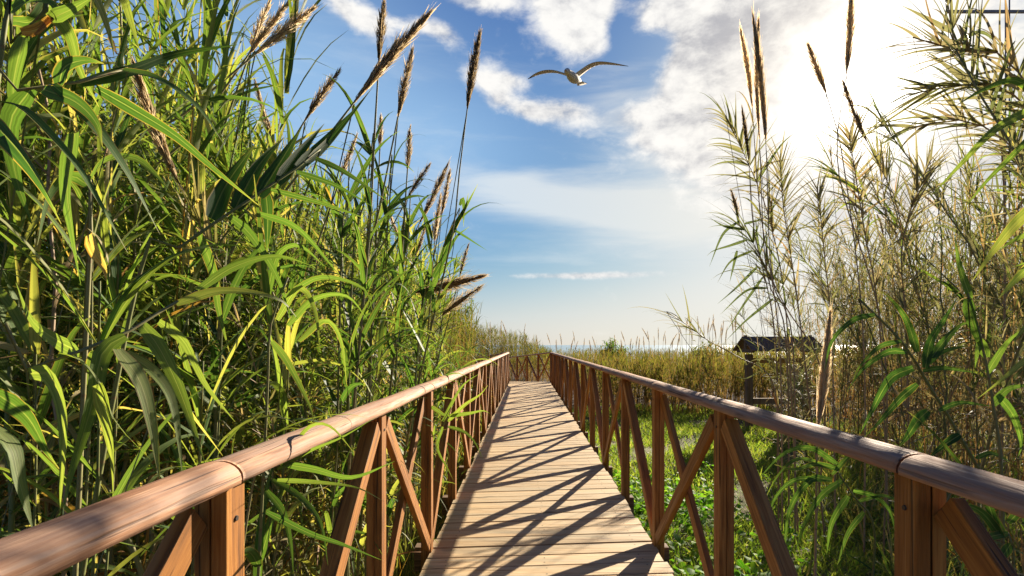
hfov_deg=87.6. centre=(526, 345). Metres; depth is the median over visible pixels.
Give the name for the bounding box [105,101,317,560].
giant reed
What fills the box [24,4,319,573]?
giant reed
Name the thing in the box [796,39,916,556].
giant reed
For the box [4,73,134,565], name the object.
giant reed
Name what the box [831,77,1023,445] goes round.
giant reed
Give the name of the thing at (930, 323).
giant reed
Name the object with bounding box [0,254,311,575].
giant reed
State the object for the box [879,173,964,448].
giant reed
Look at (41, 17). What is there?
giant reed
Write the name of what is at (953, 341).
giant reed
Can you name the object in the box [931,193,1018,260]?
giant reed
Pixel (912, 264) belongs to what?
giant reed
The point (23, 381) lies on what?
giant reed
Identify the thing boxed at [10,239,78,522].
giant reed
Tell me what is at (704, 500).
broadleaf weeds
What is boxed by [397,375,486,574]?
giant reed
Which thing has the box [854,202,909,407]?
giant reed
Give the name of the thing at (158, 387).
giant reed
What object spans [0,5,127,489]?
giant reed
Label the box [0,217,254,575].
giant reed
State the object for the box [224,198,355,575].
giant reed
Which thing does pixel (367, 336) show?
giant reed
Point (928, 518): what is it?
wooden railing
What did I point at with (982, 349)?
giant reed
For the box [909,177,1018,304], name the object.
giant reed
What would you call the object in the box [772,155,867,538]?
giant reed
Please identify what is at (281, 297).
giant reed
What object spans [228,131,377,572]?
giant reed
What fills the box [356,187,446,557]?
giant reed
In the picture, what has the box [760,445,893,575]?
giant reed
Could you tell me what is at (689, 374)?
reed bed
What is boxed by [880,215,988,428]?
giant reed
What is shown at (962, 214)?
giant reed
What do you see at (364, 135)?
giant reed
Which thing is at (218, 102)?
reed thicket
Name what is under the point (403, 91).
giant reed
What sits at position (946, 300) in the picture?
giant reed
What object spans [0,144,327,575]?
giant reed
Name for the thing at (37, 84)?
giant reed
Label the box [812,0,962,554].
giant reed
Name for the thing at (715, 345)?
giant reed
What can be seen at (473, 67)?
giant reed
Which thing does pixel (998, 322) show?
giant reed
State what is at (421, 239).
giant reed
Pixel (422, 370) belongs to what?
giant reed
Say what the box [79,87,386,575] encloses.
giant reed
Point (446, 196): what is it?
giant reed
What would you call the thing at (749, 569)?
broadleaf weeds
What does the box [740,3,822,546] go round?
giant reed
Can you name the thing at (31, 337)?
giant reed
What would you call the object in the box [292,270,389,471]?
giant reed
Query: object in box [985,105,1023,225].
giant reed
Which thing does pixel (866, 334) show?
giant reed
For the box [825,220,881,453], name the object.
giant reed
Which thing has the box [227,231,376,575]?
giant reed
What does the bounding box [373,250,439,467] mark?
giant reed
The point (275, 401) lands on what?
giant reed
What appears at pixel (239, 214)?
giant reed
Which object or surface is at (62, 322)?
giant reed
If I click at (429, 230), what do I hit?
giant reed
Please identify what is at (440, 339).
giant reed
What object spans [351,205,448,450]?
giant reed
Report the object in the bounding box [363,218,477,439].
giant reed
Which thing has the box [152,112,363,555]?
giant reed
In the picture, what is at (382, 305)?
giant reed
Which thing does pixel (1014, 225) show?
giant reed
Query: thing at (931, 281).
giant reed
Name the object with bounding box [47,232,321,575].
giant reed
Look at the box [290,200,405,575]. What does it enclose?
giant reed
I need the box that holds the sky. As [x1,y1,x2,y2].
[3,0,1023,344]
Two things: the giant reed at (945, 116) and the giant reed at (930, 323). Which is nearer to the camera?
the giant reed at (945, 116)
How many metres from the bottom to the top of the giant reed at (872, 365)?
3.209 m
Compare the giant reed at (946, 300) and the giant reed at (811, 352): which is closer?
the giant reed at (946, 300)
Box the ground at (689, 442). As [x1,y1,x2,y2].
[2,360,1023,575]
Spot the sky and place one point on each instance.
(598, 182)
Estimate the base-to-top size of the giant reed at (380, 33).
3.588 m
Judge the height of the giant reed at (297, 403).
2.890 m
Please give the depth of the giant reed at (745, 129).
4.70 m
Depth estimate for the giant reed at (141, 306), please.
2.46 m
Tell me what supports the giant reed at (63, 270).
on the ground at (689, 442)
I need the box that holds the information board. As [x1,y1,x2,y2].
[733,335,821,429]
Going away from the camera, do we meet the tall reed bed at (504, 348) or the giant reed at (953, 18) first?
the giant reed at (953, 18)
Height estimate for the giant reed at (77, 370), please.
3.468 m
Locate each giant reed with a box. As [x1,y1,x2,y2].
[0,0,139,281]
[0,0,160,575]
[0,1,235,522]
[0,2,247,573]
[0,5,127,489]
[0,20,267,570]
[0,28,188,575]
[0,45,257,532]
[0,66,169,575]
[0,99,270,575]
[0,123,204,572]
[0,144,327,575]
[0,200,317,575]
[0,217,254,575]
[0,244,145,527]
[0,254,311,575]
[0,300,324,575]
[0,315,146,575]
[1,70,294,575]
[1,79,296,575]
[1,88,123,557]
[2,109,172,518]
[2,292,47,522]
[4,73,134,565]
[4,157,173,473]
[4,214,92,514]
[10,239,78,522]
[15,354,80,412]
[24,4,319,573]
[31,132,327,575]
[32,0,242,557]
[37,141,394,575]
[37,152,170,575]
[38,275,325,575]
[42,0,291,575]
[44,204,310,575]
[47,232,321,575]
[57,73,256,575]
[58,131,331,575]
[65,99,341,545]
[74,289,361,575]
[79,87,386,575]
[81,183,321,575]
[95,159,340,532]
[96,165,418,575]
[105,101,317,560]
[109,201,210,464]
[112,66,340,466]
[118,0,327,548]
[119,0,271,575]
[121,51,351,572]
[122,97,256,540]
[131,167,393,517]
[134,4,439,573]
[138,147,394,575]
[145,143,347,531]
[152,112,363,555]
[176,185,318,575]
[179,131,356,575]
[180,144,400,566]
[191,178,372,575]
[199,161,365,514]
[207,308,362,575]
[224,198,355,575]
[224,249,315,575]
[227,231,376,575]
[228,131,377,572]
[230,137,365,557]
[234,103,325,411]
[235,227,443,520]
[237,258,387,521]
[244,418,394,575]
[252,76,373,403]
[255,234,358,549]
[256,201,420,556]
[257,227,413,469]
[259,286,392,524]
[264,0,445,508]
[267,131,403,518]
[274,260,394,524]
[280,197,443,530]
[281,200,417,463]
[286,238,373,384]
[287,75,415,575]
[288,180,411,452]
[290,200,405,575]
[290,278,396,572]
[292,215,417,484]
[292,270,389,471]
[294,42,414,575]
[294,206,438,548]
[298,310,410,575]
[299,160,410,484]
[300,183,444,419]
[303,286,381,574]
[304,134,435,575]
[305,112,428,573]
[305,163,412,432]
[310,256,405,464]
[312,166,443,424]
[312,314,374,551]
[317,162,431,479]
[317,258,415,494]
[319,124,438,480]
[326,243,411,438]
[329,291,403,498]
[330,269,489,571]
[335,161,450,566]
[344,176,463,442]
[345,219,420,435]
[346,208,408,444]
[350,227,425,521]
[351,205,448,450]
[351,206,409,433]
[351,255,411,504]
[352,177,413,436]
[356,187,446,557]
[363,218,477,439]
[372,167,471,563]
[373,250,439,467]
[377,216,452,464]
[382,193,464,569]
[386,184,504,575]
[387,206,463,417]
[388,24,494,527]
[389,217,449,376]
[390,216,482,445]
[390,305,441,435]
[390,334,467,546]
[396,245,463,464]
[397,281,484,554]
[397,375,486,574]
[399,243,475,457]
[407,192,441,557]
[407,234,447,456]
[407,250,472,385]
[408,366,463,480]
[409,272,456,456]
[410,270,457,459]
[410,288,460,420]
[413,260,480,411]
[422,266,472,399]
[433,338,491,452]
[433,345,492,427]
[628,285,777,412]
[696,189,858,533]
[700,92,806,539]
[723,266,823,424]
[723,309,807,473]
[728,303,840,452]
[730,276,853,455]
[732,13,814,524]
[733,23,807,530]
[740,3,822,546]
[741,104,785,523]
[742,202,898,445]
[747,131,831,543]
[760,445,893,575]
[763,249,847,418]
[767,282,823,450]
[768,321,839,469]
[768,340,822,458]
[771,331,824,475]
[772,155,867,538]
[775,220,929,444]
[780,204,889,469]
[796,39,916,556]
[799,151,1023,417]
[804,216,885,431]
[804,230,889,430]
[805,208,961,433]
[805,227,868,408]
[807,82,930,542]
[810,120,935,427]
[810,245,863,391]
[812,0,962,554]
[814,299,833,575]
[817,225,921,439]
[818,210,882,429]
[820,214,907,462]
[824,291,1012,575]
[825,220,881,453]
[826,245,888,491]
[827,221,891,433]
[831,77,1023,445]
[833,36,1023,441]
[833,255,883,436]
[835,215,929,432]
[840,77,994,456]
[844,132,974,564]
[846,0,1023,405]
[846,102,926,443]
[849,198,961,512]
[850,268,937,411]
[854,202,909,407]
[856,70,1023,441]
[860,128,963,448]
[863,247,906,438]
[864,134,976,457]
[867,221,931,430]
[867,231,1022,484]
[869,167,1008,573]
[870,271,938,438]
[872,220,984,436]
[873,213,921,445]
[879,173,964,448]
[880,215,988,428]
[881,185,1016,461]
[881,196,932,435]
[893,0,1023,574]
[897,0,1023,526]
[899,185,988,421]
[900,172,990,452]
[907,411,1019,575]
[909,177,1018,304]
[912,234,956,451]
[920,77,1023,554]
[923,195,1010,294]
[923,238,966,408]
[925,216,995,435]
[927,166,1019,456]
[930,223,1023,439]
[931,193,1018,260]
[933,128,995,465]
[933,180,1022,513]
[937,227,1023,575]
[946,145,1018,475]
[947,192,1023,474]
[948,241,1023,324]
[952,165,1023,328]
[955,238,1023,546]
[957,177,1022,358]
[959,201,1012,452]
[961,94,1023,469]
[963,433,1023,572]
[969,178,1016,411]
[972,208,1023,398]
[975,191,1008,414]
[984,167,1023,569]
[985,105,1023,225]
[994,152,1023,203]
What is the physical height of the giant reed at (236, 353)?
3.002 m
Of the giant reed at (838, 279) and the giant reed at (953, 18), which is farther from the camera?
the giant reed at (838, 279)
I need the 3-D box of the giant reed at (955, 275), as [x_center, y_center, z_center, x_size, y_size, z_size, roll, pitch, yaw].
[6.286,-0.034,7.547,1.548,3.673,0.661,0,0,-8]
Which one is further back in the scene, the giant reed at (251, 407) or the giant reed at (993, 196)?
the giant reed at (993, 196)
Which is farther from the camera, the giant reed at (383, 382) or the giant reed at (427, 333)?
the giant reed at (427, 333)
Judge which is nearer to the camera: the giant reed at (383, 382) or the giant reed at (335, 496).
the giant reed at (335, 496)
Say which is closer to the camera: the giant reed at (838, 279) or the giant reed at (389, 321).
the giant reed at (389, 321)
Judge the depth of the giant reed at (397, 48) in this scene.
2.30 m
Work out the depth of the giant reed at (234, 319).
3.57 m
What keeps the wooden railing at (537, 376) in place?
attached to the boardwalk
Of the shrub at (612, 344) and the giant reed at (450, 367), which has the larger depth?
the shrub at (612, 344)
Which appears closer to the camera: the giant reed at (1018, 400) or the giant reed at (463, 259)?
the giant reed at (1018, 400)
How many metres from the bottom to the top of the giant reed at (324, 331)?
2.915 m
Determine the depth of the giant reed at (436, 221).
4.40 m
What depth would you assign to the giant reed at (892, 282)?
4.83 m
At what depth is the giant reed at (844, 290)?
7.89 m
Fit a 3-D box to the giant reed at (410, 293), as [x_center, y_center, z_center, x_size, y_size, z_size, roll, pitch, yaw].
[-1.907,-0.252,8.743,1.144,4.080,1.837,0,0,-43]
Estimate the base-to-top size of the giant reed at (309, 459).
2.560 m
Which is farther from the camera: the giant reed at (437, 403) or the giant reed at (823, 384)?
the giant reed at (437, 403)
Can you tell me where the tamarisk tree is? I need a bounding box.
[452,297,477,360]
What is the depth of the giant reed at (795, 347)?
8.08 m
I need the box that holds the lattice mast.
[947,0,1023,394]
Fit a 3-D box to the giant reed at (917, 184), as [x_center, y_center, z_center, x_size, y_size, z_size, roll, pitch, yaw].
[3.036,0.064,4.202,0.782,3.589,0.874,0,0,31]
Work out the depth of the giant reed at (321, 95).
2.69 m
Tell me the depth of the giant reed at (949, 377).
4.18 m
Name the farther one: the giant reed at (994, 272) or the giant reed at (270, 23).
the giant reed at (994, 272)
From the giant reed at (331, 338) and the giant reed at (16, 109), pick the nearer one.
the giant reed at (16, 109)
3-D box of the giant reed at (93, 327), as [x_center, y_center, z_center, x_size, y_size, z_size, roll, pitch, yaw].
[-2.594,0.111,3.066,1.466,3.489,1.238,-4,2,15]
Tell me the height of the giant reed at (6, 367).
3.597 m
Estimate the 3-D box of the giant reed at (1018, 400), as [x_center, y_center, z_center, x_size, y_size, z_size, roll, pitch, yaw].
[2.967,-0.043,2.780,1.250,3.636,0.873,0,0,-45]
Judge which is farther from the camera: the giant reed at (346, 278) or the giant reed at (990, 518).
the giant reed at (346, 278)
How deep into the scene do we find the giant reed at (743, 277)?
9.44 m
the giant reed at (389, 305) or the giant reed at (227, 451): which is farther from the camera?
the giant reed at (389, 305)
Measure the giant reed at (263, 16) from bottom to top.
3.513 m
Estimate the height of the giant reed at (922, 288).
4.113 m
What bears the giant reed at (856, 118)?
on the ground at (689, 442)
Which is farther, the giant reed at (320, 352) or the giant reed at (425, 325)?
the giant reed at (425, 325)
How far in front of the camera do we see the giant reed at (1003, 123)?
2.10 m
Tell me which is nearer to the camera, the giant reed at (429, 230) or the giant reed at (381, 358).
the giant reed at (381, 358)
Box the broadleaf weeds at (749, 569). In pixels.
[666,533,771,575]
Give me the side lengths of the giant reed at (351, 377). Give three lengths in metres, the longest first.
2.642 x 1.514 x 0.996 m
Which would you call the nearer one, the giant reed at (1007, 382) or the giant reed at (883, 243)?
the giant reed at (1007, 382)
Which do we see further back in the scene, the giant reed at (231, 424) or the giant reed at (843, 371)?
the giant reed at (843, 371)
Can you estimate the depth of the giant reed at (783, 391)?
7.54 m
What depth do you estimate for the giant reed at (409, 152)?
3.29 m
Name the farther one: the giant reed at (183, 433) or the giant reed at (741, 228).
the giant reed at (741, 228)
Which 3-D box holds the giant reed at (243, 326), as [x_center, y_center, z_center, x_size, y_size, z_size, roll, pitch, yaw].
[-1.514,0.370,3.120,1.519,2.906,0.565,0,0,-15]
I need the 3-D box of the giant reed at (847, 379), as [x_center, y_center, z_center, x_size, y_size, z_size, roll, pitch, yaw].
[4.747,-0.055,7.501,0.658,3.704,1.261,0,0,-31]
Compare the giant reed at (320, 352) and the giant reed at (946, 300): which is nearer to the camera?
the giant reed at (320, 352)
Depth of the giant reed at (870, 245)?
6.40 m
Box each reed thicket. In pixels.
[0,0,467,575]
[784,80,1023,575]
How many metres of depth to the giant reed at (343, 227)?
2.80 m
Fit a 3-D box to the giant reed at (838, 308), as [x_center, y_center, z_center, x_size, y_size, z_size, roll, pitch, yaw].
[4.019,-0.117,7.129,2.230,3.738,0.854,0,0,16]
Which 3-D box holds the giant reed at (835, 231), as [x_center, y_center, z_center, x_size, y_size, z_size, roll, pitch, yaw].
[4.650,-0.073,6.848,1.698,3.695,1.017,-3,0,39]
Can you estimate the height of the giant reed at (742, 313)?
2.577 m
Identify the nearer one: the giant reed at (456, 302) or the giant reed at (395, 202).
the giant reed at (395, 202)
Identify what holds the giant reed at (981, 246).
on the ground at (689, 442)
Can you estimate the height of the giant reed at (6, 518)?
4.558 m
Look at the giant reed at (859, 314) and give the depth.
8.59 m
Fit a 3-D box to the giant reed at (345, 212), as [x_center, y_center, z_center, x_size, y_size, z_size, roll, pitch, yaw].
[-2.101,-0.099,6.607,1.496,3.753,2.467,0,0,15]
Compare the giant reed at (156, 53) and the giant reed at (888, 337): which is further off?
the giant reed at (888, 337)
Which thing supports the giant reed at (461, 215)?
on the ground at (689, 442)
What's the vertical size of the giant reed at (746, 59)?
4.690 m
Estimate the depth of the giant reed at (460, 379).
6.92 m
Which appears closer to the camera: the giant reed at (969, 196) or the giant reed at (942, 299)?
the giant reed at (969, 196)
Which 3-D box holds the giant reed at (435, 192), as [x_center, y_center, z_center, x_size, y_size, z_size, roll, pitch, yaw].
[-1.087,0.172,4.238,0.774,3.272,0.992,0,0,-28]
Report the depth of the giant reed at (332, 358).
4.33 m
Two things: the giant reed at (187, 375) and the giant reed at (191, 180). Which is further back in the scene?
the giant reed at (191, 180)
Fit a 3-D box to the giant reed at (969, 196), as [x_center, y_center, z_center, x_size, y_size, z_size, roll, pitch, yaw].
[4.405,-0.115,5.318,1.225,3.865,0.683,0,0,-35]
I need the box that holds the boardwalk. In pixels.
[414,381,673,575]
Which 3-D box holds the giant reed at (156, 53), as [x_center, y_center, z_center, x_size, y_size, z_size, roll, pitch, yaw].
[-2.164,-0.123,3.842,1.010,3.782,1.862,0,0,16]
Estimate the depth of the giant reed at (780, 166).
4.70 m
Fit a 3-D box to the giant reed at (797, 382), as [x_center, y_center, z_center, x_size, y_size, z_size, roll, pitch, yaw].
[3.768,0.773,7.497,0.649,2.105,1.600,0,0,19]
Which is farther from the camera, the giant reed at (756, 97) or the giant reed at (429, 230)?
the giant reed at (756, 97)
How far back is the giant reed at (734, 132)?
4.80 m
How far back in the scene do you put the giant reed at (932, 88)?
3.10 m
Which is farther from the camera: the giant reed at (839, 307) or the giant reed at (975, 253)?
the giant reed at (839, 307)
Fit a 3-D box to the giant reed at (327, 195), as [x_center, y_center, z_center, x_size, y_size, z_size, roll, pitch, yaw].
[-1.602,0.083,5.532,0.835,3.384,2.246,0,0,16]
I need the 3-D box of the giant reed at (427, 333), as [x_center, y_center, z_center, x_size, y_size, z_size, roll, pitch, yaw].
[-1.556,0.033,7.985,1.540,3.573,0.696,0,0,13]
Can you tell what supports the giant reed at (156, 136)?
on the ground at (689, 442)
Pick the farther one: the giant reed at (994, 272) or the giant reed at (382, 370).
the giant reed at (994, 272)
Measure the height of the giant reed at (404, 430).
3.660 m
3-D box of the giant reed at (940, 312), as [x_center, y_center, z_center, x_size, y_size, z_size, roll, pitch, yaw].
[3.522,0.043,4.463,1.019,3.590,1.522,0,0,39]
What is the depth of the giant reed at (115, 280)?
1.72 m
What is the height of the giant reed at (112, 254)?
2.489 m
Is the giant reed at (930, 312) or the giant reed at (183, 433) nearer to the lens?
the giant reed at (183, 433)
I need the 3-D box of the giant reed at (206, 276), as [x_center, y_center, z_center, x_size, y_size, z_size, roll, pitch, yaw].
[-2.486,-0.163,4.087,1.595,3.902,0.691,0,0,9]
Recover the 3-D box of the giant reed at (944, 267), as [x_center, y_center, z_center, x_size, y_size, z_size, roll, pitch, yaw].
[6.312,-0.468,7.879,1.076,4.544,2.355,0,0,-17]
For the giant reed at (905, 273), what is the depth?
9.93 m
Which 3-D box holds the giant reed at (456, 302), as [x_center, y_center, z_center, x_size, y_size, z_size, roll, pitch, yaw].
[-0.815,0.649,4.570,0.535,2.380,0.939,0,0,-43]
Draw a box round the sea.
[469,345,1017,358]
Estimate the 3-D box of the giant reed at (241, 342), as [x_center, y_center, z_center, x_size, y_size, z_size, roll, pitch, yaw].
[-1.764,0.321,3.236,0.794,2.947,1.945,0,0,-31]
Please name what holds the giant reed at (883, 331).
on the ground at (689, 442)
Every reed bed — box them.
[7,257,551,425]
[456,334,999,416]
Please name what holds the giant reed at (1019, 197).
on the ground at (689, 442)
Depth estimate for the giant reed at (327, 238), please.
4.39 m
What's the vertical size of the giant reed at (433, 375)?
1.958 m
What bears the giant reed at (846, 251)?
on the ground at (689, 442)
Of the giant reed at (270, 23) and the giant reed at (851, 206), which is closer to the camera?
the giant reed at (270, 23)
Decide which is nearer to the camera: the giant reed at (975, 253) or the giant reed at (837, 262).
the giant reed at (975, 253)
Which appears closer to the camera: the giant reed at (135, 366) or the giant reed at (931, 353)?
the giant reed at (135, 366)
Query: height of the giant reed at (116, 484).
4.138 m
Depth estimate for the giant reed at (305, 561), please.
2.73 m
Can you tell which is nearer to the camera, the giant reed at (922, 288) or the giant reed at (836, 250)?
the giant reed at (922, 288)
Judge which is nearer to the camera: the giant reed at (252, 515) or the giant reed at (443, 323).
the giant reed at (252, 515)
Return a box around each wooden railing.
[0,352,508,575]
[448,352,505,380]
[477,352,549,381]
[550,352,1023,575]
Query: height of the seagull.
0.300 m
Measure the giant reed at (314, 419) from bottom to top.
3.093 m
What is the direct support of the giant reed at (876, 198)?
on the ground at (689, 442)
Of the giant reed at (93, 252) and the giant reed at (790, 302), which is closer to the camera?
the giant reed at (93, 252)
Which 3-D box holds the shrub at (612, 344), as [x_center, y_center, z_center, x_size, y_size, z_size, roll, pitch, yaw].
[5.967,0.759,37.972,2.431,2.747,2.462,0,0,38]
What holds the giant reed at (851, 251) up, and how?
on the ground at (689, 442)
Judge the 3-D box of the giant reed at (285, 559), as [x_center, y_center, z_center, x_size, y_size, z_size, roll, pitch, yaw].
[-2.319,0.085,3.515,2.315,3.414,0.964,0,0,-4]
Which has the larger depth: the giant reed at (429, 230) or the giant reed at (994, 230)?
the giant reed at (994, 230)
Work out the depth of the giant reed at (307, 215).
4.93 m
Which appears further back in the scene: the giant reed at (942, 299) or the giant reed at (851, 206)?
the giant reed at (942, 299)
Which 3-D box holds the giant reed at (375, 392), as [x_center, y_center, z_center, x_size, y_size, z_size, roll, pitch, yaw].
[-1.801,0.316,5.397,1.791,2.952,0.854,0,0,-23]
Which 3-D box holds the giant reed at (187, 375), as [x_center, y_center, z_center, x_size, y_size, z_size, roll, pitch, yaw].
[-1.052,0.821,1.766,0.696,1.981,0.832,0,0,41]
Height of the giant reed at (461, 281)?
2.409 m
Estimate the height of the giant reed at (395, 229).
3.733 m
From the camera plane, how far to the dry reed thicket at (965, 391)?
5.43 m
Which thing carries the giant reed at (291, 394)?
on the ground at (689, 442)
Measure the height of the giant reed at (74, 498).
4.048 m
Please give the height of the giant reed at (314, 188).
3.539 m
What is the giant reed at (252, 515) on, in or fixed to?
on the ground at (689, 442)
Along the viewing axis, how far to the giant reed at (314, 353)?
4.76 m
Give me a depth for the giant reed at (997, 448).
2.72 m
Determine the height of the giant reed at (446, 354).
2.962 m
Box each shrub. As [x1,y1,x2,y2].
[599,338,629,359]
[687,337,728,382]
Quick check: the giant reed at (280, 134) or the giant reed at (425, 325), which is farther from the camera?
the giant reed at (425, 325)
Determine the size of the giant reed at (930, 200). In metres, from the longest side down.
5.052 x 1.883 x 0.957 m
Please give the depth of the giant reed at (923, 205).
8.79 m
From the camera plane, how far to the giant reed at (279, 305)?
3.28 m
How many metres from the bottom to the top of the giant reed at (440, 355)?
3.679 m
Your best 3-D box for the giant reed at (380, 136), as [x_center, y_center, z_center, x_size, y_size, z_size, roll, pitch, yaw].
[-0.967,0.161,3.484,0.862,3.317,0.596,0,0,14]
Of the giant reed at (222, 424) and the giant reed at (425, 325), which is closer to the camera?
the giant reed at (222, 424)
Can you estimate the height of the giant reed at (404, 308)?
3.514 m
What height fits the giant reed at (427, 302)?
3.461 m
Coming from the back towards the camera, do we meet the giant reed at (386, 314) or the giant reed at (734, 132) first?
the giant reed at (386, 314)
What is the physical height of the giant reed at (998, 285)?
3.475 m
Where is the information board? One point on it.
(748, 347)
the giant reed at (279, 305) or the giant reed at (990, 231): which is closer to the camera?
the giant reed at (279, 305)
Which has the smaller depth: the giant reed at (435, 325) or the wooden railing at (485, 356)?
the giant reed at (435, 325)
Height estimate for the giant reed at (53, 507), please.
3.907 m
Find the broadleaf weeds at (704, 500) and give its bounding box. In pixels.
[600,457,840,574]
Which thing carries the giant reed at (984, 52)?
on the ground at (689, 442)
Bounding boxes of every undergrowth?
[244,385,510,575]
[787,410,1023,575]
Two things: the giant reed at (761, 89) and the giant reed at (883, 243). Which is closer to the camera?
the giant reed at (761, 89)
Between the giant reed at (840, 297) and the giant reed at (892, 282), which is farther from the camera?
the giant reed at (840, 297)
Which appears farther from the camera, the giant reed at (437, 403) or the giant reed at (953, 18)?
the giant reed at (437, 403)
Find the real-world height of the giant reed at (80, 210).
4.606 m
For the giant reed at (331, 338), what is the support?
on the ground at (689, 442)
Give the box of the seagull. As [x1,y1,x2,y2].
[528,61,625,85]
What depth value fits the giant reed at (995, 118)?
2.59 m
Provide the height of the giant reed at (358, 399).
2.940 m
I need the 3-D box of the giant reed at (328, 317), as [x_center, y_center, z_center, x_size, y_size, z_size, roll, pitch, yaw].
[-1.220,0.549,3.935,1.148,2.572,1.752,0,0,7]
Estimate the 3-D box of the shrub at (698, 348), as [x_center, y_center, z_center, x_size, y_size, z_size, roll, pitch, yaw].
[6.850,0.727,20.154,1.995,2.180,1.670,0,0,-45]
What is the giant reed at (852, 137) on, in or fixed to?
on the ground at (689, 442)
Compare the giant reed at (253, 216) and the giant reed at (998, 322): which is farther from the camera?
the giant reed at (998, 322)
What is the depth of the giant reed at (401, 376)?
6.50 m
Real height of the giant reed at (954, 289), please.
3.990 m
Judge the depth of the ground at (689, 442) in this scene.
6.16 m
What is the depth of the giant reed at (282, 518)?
1.49 m
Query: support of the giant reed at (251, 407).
on the ground at (689, 442)
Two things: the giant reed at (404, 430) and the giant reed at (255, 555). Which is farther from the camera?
the giant reed at (404, 430)
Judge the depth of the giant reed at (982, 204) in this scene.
8.48 m
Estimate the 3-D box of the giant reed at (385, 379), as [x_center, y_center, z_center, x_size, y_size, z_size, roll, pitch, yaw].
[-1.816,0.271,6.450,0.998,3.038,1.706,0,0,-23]
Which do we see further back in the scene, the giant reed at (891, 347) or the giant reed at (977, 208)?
the giant reed at (891, 347)
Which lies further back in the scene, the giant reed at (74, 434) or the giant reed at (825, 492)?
the giant reed at (825, 492)
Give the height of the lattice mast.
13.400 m
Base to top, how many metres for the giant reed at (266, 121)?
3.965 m
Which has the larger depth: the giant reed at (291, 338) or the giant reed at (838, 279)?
the giant reed at (838, 279)
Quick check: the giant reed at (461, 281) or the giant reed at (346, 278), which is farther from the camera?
the giant reed at (346, 278)
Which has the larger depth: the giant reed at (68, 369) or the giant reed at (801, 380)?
the giant reed at (801, 380)
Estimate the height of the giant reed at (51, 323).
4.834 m
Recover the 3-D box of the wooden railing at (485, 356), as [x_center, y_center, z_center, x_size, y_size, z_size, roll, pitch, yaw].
[-2.525,1.155,23.759,0.773,1.817,10.226,0,0,-25]
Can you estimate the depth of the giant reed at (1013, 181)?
5.23 m
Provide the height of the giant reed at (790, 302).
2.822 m
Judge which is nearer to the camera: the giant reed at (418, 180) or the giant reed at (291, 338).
the giant reed at (291, 338)
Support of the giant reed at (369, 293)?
on the ground at (689, 442)
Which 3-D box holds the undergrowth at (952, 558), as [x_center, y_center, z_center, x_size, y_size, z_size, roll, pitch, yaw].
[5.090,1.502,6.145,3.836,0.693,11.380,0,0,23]
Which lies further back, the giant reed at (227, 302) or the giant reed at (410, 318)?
the giant reed at (410, 318)
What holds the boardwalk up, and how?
on the ground at (689, 442)
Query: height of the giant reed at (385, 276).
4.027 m
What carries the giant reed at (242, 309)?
on the ground at (689, 442)
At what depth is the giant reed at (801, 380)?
7.10 m
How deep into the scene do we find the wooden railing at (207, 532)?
1.31 m
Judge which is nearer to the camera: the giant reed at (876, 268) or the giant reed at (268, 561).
the giant reed at (268, 561)
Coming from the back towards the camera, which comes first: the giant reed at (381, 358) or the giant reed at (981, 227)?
the giant reed at (981, 227)
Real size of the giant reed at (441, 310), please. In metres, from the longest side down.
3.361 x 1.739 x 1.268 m
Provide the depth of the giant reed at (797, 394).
7.47 m
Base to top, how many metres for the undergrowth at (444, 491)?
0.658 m
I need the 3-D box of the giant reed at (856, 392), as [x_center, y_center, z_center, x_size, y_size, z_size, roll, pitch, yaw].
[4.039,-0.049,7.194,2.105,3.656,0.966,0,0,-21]

